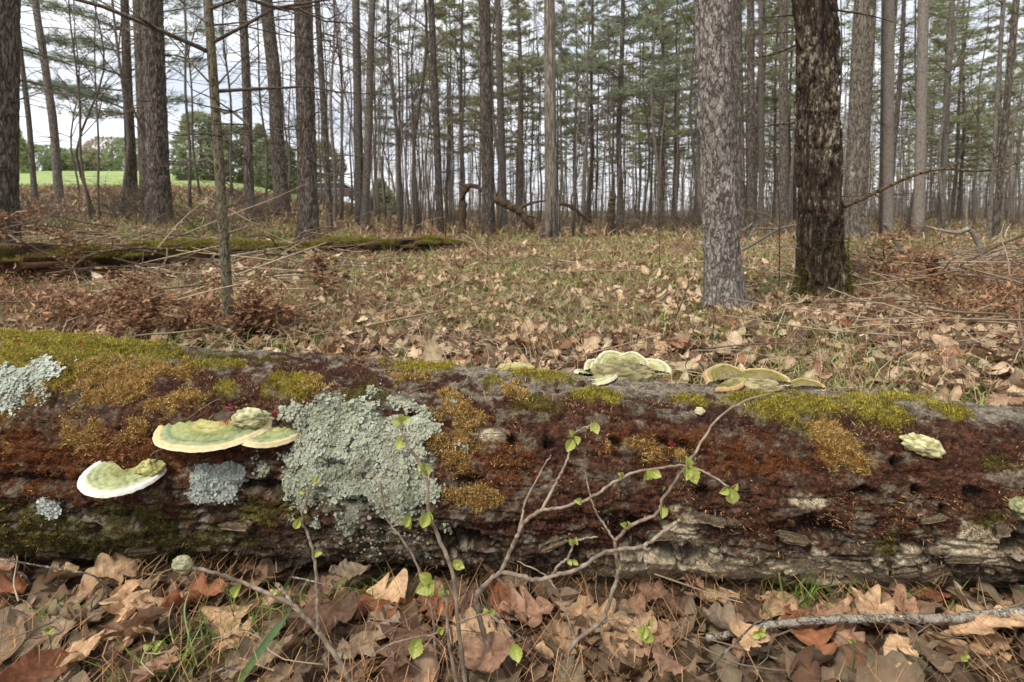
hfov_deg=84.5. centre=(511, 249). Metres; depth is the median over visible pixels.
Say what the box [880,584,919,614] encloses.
maple leaf
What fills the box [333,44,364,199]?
bare tree
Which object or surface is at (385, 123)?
bare tree
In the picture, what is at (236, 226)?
bare shrub
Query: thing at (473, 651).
beech leaf
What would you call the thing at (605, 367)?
bracket fungus
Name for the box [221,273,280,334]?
dead weed
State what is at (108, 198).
bare shrub
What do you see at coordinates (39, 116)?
sky
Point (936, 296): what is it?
dead fern
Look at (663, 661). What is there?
beech leaf
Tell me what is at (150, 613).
oak leaf
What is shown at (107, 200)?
bare shrub
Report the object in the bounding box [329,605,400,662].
oak leaf
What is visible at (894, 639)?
beech leaf
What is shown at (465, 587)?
oak leaf
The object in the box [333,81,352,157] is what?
bare tree
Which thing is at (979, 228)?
bare shrub
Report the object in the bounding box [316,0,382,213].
bare tree
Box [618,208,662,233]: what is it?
bare shrub
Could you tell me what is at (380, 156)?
bare tree
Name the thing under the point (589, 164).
bare tree
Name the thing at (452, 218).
bare shrub
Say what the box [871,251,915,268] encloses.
dead fern
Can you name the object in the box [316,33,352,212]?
bare tree
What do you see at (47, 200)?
bare shrub
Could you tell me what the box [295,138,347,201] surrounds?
evergreen bush
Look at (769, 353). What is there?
grass tuft
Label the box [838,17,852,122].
bare tree
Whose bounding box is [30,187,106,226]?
bare shrub
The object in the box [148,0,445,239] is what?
pine tree
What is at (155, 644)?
seedling
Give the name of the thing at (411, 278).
dead fern
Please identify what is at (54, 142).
pine tree
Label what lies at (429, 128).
bare tree
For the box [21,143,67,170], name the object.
field bush
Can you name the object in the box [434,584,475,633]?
maple leaf
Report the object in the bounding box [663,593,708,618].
beech leaf
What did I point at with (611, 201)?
rotten stump
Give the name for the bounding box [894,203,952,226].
bare shrub
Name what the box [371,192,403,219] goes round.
bare shrub
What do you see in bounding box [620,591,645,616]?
beech leaf
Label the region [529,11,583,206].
pine tree
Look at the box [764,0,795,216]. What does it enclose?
pine tree
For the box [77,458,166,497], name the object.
bracket fungus
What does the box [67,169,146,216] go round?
bare shrub
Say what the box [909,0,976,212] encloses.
pine tree
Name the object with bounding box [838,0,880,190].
pine tree
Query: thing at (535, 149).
bare tree
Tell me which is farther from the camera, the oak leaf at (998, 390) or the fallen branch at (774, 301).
the fallen branch at (774, 301)
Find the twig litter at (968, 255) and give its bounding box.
[0,177,1023,681]
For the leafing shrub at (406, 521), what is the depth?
0.83 m
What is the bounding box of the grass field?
[19,171,319,203]
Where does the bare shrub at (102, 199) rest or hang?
on the ground at (748, 674)
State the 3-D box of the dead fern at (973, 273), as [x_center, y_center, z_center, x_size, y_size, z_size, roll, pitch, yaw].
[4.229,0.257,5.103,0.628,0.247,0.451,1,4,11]
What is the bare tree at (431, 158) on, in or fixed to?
on the ground at (748, 674)
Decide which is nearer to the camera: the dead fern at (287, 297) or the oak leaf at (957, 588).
the oak leaf at (957, 588)
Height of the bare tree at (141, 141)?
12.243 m
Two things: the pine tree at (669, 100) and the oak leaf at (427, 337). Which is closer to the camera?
the oak leaf at (427, 337)
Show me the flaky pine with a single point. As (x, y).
(723, 270)
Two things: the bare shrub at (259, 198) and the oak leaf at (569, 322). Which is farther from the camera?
the bare shrub at (259, 198)
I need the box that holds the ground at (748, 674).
[0,188,1023,681]
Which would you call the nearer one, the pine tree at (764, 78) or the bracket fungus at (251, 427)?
the bracket fungus at (251, 427)
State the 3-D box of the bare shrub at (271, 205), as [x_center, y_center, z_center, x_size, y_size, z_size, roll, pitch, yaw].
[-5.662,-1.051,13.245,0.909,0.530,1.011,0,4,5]
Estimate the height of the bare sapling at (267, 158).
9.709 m
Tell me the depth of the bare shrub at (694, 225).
14.89 m
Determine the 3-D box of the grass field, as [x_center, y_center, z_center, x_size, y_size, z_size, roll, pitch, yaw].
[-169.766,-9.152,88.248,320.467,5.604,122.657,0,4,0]
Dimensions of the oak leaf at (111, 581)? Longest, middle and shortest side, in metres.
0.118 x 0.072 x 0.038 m
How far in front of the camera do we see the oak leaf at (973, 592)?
1.00 m
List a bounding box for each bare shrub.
[19,174,85,228]
[19,178,90,211]
[19,186,91,222]
[19,188,60,217]
[20,196,63,233]
[21,200,77,229]
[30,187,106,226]
[44,178,147,230]
[50,171,186,224]
[61,164,209,223]
[63,180,145,219]
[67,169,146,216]
[67,181,146,215]
[82,173,146,218]
[88,181,145,212]
[90,190,132,205]
[101,203,144,218]
[126,192,209,232]
[133,176,205,203]
[159,201,230,233]
[172,203,258,234]
[173,202,210,216]
[182,181,308,232]
[184,178,256,208]
[195,179,243,205]
[198,194,267,226]
[209,178,271,201]
[228,193,297,229]
[229,181,295,213]
[229,186,296,203]
[229,187,294,214]
[229,189,290,220]
[255,197,288,212]
[325,202,354,216]
[338,197,354,215]
[342,202,381,223]
[369,195,438,230]
[369,203,422,228]
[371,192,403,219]
[410,203,457,223]
[411,198,477,224]
[420,201,455,219]
[429,206,477,229]
[443,203,475,225]
[467,205,517,229]
[467,210,496,228]
[496,214,537,230]
[508,203,543,232]
[515,194,590,225]
[535,209,579,231]
[560,206,605,233]
[563,208,600,223]
[566,193,606,223]
[577,211,601,228]
[591,193,675,234]
[596,208,650,235]
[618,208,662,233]
[633,190,753,233]
[636,205,677,224]
[644,210,688,231]
[644,211,676,226]
[646,197,700,231]
[657,213,701,233]
[670,209,700,228]
[682,206,700,226]
[746,198,777,231]
[756,221,795,235]
[760,213,795,227]
[868,198,962,228]
[868,206,898,226]
[869,215,897,230]
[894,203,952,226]
[895,215,943,233]
[898,220,938,238]
[925,204,962,219]
[927,213,965,229]
[946,212,982,227]
[952,212,1005,225]
[956,218,1004,235]
[980,218,1019,230]
[1001,209,1023,231]
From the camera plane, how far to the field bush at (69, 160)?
83.37 m
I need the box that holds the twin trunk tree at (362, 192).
[288,0,436,228]
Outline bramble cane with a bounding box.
[799,300,983,322]
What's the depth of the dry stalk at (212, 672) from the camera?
0.83 m
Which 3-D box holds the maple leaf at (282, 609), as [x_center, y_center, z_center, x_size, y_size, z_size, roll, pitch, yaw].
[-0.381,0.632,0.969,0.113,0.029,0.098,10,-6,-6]
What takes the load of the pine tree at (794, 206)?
on the ground at (748, 674)
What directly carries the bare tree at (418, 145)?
on the ground at (748, 674)
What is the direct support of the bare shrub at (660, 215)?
on the ground at (748, 674)
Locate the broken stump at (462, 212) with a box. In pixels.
[457,182,481,235]
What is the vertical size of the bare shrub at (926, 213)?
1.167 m
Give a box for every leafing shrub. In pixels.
[171,476,351,681]
[358,460,438,677]
[376,414,522,681]
[473,421,739,651]
[517,393,772,660]
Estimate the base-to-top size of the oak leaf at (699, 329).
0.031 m
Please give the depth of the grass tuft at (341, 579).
0.99 m
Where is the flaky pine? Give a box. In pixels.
[693,0,751,312]
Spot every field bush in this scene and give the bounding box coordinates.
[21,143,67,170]
[35,146,100,170]
[61,148,112,170]
[82,135,138,170]
[100,136,138,170]
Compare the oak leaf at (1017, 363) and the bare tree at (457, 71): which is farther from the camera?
the bare tree at (457, 71)
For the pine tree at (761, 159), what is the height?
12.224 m
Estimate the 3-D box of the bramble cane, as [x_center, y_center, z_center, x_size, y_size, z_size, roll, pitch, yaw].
[2.458,0.423,3.537,1.174,0.209,0.150,3,5,37]
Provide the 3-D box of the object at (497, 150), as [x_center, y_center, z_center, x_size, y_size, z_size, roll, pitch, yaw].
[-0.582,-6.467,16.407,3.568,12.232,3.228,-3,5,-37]
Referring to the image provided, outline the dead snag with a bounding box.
[518,0,561,238]
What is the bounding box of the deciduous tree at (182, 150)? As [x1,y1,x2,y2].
[169,108,235,181]
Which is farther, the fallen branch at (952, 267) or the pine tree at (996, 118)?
the pine tree at (996, 118)
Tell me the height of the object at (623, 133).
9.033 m
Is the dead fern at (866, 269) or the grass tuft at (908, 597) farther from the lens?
the dead fern at (866, 269)
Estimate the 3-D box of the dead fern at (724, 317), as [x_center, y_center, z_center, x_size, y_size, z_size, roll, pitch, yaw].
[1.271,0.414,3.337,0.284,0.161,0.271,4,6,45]
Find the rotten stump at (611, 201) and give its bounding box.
[605,191,615,232]
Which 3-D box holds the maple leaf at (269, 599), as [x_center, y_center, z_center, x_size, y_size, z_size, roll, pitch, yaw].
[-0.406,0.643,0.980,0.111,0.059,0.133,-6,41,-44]
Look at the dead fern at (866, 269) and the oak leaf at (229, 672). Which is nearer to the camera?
the oak leaf at (229, 672)
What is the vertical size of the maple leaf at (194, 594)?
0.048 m
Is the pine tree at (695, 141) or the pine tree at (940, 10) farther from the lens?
the pine tree at (695, 141)
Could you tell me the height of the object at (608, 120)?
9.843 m
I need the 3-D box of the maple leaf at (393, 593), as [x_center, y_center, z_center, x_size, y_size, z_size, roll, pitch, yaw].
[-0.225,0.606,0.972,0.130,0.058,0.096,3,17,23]
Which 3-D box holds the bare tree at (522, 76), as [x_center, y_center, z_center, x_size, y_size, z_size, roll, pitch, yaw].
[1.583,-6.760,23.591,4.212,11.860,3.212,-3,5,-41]
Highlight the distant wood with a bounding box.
[321,0,1023,218]
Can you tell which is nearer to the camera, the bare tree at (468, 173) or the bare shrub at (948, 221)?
the bare shrub at (948, 221)
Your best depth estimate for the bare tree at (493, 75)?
19.35 m
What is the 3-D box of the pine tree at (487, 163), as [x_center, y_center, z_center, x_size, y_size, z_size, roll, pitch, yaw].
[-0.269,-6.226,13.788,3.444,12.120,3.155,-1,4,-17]
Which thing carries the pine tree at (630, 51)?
on the ground at (748, 674)
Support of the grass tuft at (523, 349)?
on the ground at (748, 674)
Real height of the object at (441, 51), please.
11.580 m
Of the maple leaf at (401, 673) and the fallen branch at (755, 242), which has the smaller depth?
the maple leaf at (401, 673)
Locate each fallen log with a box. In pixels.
[0,235,469,287]
[0,327,1023,591]
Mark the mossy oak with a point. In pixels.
(821, 255)
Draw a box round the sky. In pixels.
[19,0,1023,210]
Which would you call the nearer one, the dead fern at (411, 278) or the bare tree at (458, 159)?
the dead fern at (411, 278)
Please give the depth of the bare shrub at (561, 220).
15.45 m
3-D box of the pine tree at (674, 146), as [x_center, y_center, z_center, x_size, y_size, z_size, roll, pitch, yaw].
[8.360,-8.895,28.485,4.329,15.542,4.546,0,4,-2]
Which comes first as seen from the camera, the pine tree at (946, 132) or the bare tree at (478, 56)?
the pine tree at (946, 132)
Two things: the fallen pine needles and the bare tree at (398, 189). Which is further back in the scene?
the bare tree at (398, 189)
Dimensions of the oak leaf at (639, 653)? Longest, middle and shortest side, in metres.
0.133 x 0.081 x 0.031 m
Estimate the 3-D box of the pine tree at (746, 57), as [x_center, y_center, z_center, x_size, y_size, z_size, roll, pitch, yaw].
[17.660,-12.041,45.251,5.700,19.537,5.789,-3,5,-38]
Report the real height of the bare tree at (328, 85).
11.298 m
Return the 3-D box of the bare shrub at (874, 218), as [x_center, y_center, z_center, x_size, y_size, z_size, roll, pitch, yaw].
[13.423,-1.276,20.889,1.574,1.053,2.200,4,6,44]
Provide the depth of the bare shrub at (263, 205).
11.00 m
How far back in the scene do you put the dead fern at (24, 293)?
3.71 m
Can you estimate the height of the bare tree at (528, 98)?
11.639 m
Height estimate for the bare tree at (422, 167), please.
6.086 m
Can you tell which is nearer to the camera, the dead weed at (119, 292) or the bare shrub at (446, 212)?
the dead weed at (119, 292)
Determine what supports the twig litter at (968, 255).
on the ground at (748, 674)
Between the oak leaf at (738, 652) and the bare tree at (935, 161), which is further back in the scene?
the bare tree at (935, 161)
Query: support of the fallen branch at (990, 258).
on the ground at (748, 674)
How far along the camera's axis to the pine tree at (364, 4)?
35.99 m
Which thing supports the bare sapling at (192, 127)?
on the ground at (748, 674)
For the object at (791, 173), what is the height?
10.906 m
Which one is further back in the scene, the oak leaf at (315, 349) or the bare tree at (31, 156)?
the bare tree at (31, 156)
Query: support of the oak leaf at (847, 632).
on the ground at (748, 674)
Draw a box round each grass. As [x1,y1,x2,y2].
[0,180,1023,406]
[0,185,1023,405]
[183,590,196,664]
[235,608,291,681]
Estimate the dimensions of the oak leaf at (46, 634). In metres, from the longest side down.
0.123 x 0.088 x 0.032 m
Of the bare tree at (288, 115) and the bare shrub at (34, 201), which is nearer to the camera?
the bare shrub at (34, 201)
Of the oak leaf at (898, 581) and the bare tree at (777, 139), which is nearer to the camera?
the oak leaf at (898, 581)
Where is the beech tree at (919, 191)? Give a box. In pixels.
[847,0,1016,238]
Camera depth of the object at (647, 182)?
20.99 m
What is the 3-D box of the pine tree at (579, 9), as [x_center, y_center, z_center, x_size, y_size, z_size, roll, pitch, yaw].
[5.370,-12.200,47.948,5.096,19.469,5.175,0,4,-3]
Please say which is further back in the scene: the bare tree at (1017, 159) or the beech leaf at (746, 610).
the bare tree at (1017, 159)
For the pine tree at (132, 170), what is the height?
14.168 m
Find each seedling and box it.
[42,627,53,648]
[143,640,162,657]
[444,169,446,236]
[487,214,488,259]
[657,205,659,278]
[672,268,696,328]
[752,627,765,662]
[777,156,779,286]
[848,639,855,670]
[960,651,969,671]
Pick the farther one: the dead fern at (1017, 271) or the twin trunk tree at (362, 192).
the twin trunk tree at (362, 192)
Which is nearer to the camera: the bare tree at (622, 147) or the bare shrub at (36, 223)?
the bare shrub at (36, 223)
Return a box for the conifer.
[19,126,29,172]
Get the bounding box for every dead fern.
[0,263,54,289]
[0,274,34,299]
[0,276,58,315]
[8,285,117,332]
[10,284,89,322]
[11,286,86,314]
[34,276,100,310]
[49,285,151,326]
[70,275,202,329]
[79,296,180,340]
[132,294,222,341]
[180,268,317,331]
[208,288,320,348]
[248,295,321,346]
[311,267,346,288]
[364,264,389,276]
[388,266,423,288]
[444,256,461,264]
[586,260,618,269]
[703,308,742,328]
[846,252,874,272]
[851,253,935,279]
[854,238,972,287]
[854,279,889,299]
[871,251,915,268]
[874,268,954,293]
[888,266,1004,294]
[896,289,964,308]
[912,279,1023,329]
[926,285,1006,323]
[927,258,1023,295]
[942,263,1004,287]
[942,281,1023,313]
[943,297,1023,326]
[994,263,1023,277]
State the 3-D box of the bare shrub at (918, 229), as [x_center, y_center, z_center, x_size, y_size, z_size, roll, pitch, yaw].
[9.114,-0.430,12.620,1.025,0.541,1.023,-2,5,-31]
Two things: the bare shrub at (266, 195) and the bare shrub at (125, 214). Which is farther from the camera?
the bare shrub at (266, 195)
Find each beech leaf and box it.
[0,555,14,571]
[0,647,77,681]
[43,562,78,583]
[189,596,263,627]
[205,583,231,606]
[272,565,300,579]
[285,336,308,342]
[329,558,376,580]
[332,654,381,681]
[351,344,370,351]
[378,336,392,344]
[452,631,513,671]
[487,579,511,623]
[542,618,595,653]
[567,359,584,367]
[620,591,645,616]
[629,574,667,608]
[641,329,658,339]
[652,641,688,675]
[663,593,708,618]
[704,351,734,360]
[730,598,772,630]
[883,634,918,666]
[995,343,1022,349]
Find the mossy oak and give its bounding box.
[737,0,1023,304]
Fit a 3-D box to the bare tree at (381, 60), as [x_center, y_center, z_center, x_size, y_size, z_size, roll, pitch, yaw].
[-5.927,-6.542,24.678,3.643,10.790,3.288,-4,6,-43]
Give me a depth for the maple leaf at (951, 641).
0.90 m
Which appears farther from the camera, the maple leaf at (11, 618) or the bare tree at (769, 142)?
the bare tree at (769, 142)
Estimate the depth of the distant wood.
54.43 m
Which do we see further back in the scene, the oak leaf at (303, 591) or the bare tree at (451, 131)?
the bare tree at (451, 131)
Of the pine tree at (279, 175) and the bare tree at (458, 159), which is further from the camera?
the bare tree at (458, 159)
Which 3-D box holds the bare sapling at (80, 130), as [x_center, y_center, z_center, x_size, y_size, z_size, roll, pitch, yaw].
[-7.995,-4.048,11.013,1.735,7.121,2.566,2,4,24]
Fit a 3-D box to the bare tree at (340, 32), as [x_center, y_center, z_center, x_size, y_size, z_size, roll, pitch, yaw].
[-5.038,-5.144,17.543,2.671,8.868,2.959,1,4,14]
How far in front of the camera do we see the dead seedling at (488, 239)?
7.03 m
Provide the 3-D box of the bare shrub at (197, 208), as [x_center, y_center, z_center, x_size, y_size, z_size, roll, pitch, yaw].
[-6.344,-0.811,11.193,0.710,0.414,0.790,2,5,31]
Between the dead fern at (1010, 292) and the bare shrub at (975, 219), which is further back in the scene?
the bare shrub at (975, 219)
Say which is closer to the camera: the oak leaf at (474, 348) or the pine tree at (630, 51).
the oak leaf at (474, 348)
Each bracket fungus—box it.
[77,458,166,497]
[152,407,298,452]
[496,362,534,370]
[574,350,671,385]
[694,407,705,414]
[703,363,791,392]
[783,378,825,390]
[899,432,945,458]
[1008,496,1023,520]
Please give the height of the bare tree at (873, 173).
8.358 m
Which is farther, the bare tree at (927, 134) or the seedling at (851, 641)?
the bare tree at (927, 134)
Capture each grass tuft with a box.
[14,582,106,641]
[76,607,244,681]
[159,563,312,670]
[252,558,422,619]
[272,337,314,352]
[303,294,345,309]
[388,339,424,358]
[502,342,541,355]
[735,342,784,362]
[761,552,871,638]
[762,313,791,322]
[781,574,861,606]
[856,574,968,610]
[928,345,1011,369]
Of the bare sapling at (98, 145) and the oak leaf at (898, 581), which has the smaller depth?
the oak leaf at (898, 581)
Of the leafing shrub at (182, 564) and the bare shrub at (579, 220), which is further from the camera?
the bare shrub at (579, 220)
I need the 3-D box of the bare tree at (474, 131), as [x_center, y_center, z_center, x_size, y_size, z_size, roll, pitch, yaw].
[-1.450,-5.070,23.565,2.789,8.515,2.343,3,5,32]
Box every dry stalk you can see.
[0,558,104,618]
[185,389,241,420]
[197,663,239,680]
[290,576,339,589]
[305,633,316,678]
[402,387,435,398]
[473,433,502,436]
[491,616,562,671]
[706,620,761,670]
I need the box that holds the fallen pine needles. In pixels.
[0,547,1023,681]
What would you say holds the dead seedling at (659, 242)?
on the ground at (748, 674)
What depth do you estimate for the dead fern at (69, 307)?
3.20 m
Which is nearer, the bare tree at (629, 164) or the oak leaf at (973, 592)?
the oak leaf at (973, 592)
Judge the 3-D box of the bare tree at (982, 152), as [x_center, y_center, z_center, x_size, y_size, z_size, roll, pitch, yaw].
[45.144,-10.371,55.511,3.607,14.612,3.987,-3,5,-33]
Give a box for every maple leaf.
[0,569,32,593]
[7,603,89,660]
[46,595,104,621]
[58,572,83,578]
[161,572,224,607]
[234,557,294,596]
[246,580,293,620]
[259,604,298,638]
[287,588,357,635]
[355,568,417,626]
[391,641,435,681]
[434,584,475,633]
[480,564,528,589]
[506,330,524,340]
[522,605,559,632]
[701,326,720,336]
[729,614,769,650]
[755,590,809,628]
[812,366,832,383]
[839,318,856,328]
[843,368,889,388]
[880,584,911,593]
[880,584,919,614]
[919,624,966,645]
[970,628,1018,656]
[982,346,1013,358]
[983,394,1023,406]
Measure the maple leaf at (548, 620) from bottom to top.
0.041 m
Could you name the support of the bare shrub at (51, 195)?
on the ground at (748, 674)
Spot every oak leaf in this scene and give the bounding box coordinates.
[6,628,58,638]
[59,629,107,666]
[73,552,140,602]
[75,586,110,626]
[94,603,169,639]
[99,577,124,588]
[99,578,149,621]
[106,628,141,657]
[121,622,159,643]
[130,645,178,681]
[134,591,189,616]
[210,610,260,652]
[219,558,263,606]
[220,630,297,679]
[232,560,259,574]
[286,344,310,352]
[288,583,330,617]
[300,575,366,608]
[314,346,346,354]
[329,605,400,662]
[356,593,413,619]
[365,576,406,617]
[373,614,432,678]
[417,580,453,627]
[419,332,436,339]
[449,607,519,643]
[458,582,485,604]
[467,346,479,351]
[471,351,498,364]
[484,602,530,622]
[498,581,560,627]
[532,637,557,670]
[548,320,571,326]
[549,584,593,620]
[571,330,597,342]
[574,598,628,628]
[587,601,635,632]
[595,614,639,658]
[615,610,657,644]
[621,619,678,657]
[633,319,646,325]
[639,347,655,357]
[654,341,678,351]
[671,573,708,591]
[680,580,746,603]
[684,572,722,607]
[688,325,710,331]
[702,599,778,648]
[732,612,775,658]
[780,603,837,667]
[803,601,865,645]
[806,351,828,363]
[818,592,857,630]
[849,581,916,640]
[889,579,911,613]
[912,584,954,601]
[917,601,955,613]
[918,353,945,359]
[937,604,1023,637]
[945,580,991,610]
[952,608,1012,662]
[962,587,1011,606]
[982,379,1004,388]
[988,334,1010,340]
[991,387,1017,396]
[1008,357,1023,366]
[1008,585,1023,592]
[1009,629,1023,660]
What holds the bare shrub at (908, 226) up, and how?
on the ground at (748, 674)
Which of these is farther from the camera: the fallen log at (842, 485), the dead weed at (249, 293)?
the dead weed at (249, 293)
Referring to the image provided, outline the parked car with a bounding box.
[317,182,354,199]
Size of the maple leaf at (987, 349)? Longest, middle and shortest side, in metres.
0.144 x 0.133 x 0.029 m
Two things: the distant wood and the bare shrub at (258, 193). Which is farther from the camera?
the distant wood
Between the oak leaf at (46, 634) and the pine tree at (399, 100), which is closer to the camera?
the oak leaf at (46, 634)
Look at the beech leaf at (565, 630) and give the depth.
0.91 m
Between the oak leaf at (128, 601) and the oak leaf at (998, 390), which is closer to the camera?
the oak leaf at (128, 601)
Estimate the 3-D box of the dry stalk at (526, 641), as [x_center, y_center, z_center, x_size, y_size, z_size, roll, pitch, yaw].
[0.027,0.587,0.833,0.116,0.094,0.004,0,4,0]
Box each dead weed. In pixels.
[0,204,61,242]
[17,223,95,284]
[90,265,165,319]
[98,279,148,324]
[109,293,181,338]
[180,298,230,339]
[215,295,278,345]
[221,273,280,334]
[247,302,295,338]
[298,246,345,301]
[862,225,938,278]
[899,245,969,300]
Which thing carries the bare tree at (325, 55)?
on the ground at (748, 674)
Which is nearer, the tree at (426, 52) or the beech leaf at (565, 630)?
the beech leaf at (565, 630)
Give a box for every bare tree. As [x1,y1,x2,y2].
[19,4,116,202]
[65,0,181,198]
[227,0,315,192]
[237,0,330,201]
[255,13,295,173]
[263,25,316,200]
[279,3,336,143]
[284,1,366,123]
[287,61,336,203]
[290,44,338,201]
[313,0,362,211]
[314,4,352,211]
[315,4,352,206]
[315,44,351,209]
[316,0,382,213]
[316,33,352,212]
[317,0,384,137]
[324,0,419,234]
[325,0,416,221]
[327,33,384,161]
[332,0,404,220]
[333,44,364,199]
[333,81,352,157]
[335,66,381,197]
[338,42,378,148]
[339,2,414,136]
[342,0,416,218]
[349,10,401,214]
[356,0,448,234]
[362,0,416,230]
[362,0,428,223]
[362,0,460,225]
[362,57,408,203]
[364,0,411,218]
[365,0,448,221]
[365,55,404,214]
[377,0,428,221]
[379,88,404,190]
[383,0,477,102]
[385,18,424,198]
[385,68,425,218]
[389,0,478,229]
[392,1,455,222]
[392,11,443,213]
[393,50,448,229]
[394,0,471,225]
[395,0,457,220]
[404,0,504,183]
[411,56,445,218]
[412,31,473,224]
[413,0,505,196]
[416,0,478,223]
[418,122,434,219]
[419,52,453,220]
[427,17,496,225]
[430,29,474,220]
[442,83,477,217]
[444,38,510,224]
[446,0,525,135]
[449,83,480,223]
[454,0,523,121]
[454,0,533,221]
[472,51,540,208]
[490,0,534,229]
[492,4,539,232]
[504,91,525,221]
[504,111,539,222]
[505,52,543,212]
[509,0,590,114]
[509,4,543,211]
[511,70,544,220]
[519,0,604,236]
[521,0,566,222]
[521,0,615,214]
[530,0,635,237]
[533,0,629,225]
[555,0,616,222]
[556,57,596,230]
[557,77,604,203]
[557,105,578,228]
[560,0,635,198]
[564,38,589,208]
[571,82,608,207]
[576,74,607,216]
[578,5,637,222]
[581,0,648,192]
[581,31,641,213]
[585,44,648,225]
[599,70,646,219]
[603,106,641,219]
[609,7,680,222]
[615,120,641,218]
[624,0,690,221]
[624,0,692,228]
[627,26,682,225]
[652,0,767,233]
[656,111,683,217]
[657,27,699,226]
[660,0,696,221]
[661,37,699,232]
[665,0,699,221]
[670,0,697,219]
[680,1,795,99]
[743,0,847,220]
[743,30,773,209]
[745,69,778,186]
[756,70,789,221]
[757,0,879,92]
[764,53,795,195]
[764,93,793,169]
[764,113,793,175]
[789,2,877,92]
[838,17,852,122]
[839,1,966,104]
[840,10,913,153]
[841,0,945,226]
[841,40,879,199]
[868,103,879,217]
[869,88,906,219]
[871,52,913,157]
[874,0,991,227]
[877,0,1022,232]
[877,49,940,221]
[895,109,914,217]
[897,112,914,209]
[904,98,939,167]
[908,117,948,218]
[928,93,965,210]
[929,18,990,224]
[941,24,992,216]
[943,0,1023,224]
[963,153,989,217]
[969,75,995,214]
[975,2,1023,222]
[979,52,1002,215]
[982,0,1023,226]
[984,70,1023,218]
[1003,79,1021,209]
[1007,99,1023,193]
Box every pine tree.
[0,0,112,242]
[20,0,140,207]
[20,0,260,195]
[24,0,280,225]
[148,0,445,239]
[187,0,294,217]
[199,0,351,216]
[215,0,414,231]
[337,0,398,214]
[361,1,431,217]
[365,0,499,234]
[405,0,514,221]
[409,1,480,218]
[417,2,467,218]
[429,0,544,235]
[452,0,542,229]
[455,11,497,202]
[456,0,587,223]
[467,0,542,207]
[493,0,543,218]
[503,0,544,219]
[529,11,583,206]
[540,0,640,219]
[555,0,694,229]
[556,1,602,207]
[570,0,626,217]
[593,3,641,217]
[609,3,696,222]
[616,0,681,217]
[617,26,648,215]
[622,14,681,217]
[627,6,693,212]
[634,0,698,221]
[649,0,793,239]
[649,1,699,207]
[654,8,694,202]
[689,0,795,231]
[694,0,795,219]
[697,5,764,153]
[742,0,795,220]
[743,0,790,226]
[743,0,795,221]
[743,0,844,234]
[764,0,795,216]
[764,8,839,220]
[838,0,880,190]
[838,0,959,204]
[839,0,943,239]
[839,0,972,234]
[843,0,955,201]
[872,0,915,233]
[876,0,1010,227]
[894,0,1003,213]
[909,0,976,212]
[909,0,1022,218]
[911,17,966,215]
[916,0,1011,219]
[929,0,1023,239]
[931,0,1023,236]
[954,0,1023,212]
[991,1,1023,204]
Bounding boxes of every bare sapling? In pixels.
[20,0,142,212]
[25,1,106,193]
[31,0,167,216]
[43,0,200,212]
[56,0,175,218]
[62,0,450,332]
[74,0,183,203]
[108,0,229,206]
[174,0,263,195]
[179,0,257,202]
[221,1,294,199]
[262,0,385,225]
[279,0,384,219]
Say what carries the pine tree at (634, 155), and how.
on the ground at (748, 674)
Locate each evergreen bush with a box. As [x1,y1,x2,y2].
[197,123,256,182]
[237,123,271,183]
[253,137,296,193]
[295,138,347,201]
[370,178,396,214]
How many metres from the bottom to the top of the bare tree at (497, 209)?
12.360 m
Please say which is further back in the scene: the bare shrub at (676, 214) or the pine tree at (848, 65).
the pine tree at (848, 65)
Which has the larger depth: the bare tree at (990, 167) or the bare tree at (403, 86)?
the bare tree at (990, 167)
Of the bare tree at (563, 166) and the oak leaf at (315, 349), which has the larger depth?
the bare tree at (563, 166)
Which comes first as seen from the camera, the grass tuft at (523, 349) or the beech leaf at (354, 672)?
the beech leaf at (354, 672)
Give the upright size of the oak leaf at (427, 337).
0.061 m
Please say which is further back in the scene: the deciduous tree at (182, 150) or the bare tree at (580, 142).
the deciduous tree at (182, 150)
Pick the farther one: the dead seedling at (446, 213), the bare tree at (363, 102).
the bare tree at (363, 102)
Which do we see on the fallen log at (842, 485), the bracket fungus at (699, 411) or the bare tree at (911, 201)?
the bracket fungus at (699, 411)
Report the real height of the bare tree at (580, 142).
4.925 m
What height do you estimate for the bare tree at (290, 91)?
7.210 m
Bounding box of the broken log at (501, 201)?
[493,185,544,229]
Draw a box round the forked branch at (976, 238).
[926,194,984,267]
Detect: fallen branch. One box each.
[56,232,120,241]
[70,243,190,269]
[138,250,202,284]
[559,201,591,223]
[705,606,1023,640]
[710,286,716,360]
[741,207,795,251]
[762,298,784,303]
[883,223,904,252]
[908,257,1016,286]
[966,339,1023,344]
[985,247,1011,260]
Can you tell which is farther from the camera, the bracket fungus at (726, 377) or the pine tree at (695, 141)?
the pine tree at (695, 141)
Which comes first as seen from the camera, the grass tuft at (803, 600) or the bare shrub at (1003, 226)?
the grass tuft at (803, 600)
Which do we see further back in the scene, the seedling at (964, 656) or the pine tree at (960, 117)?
the pine tree at (960, 117)

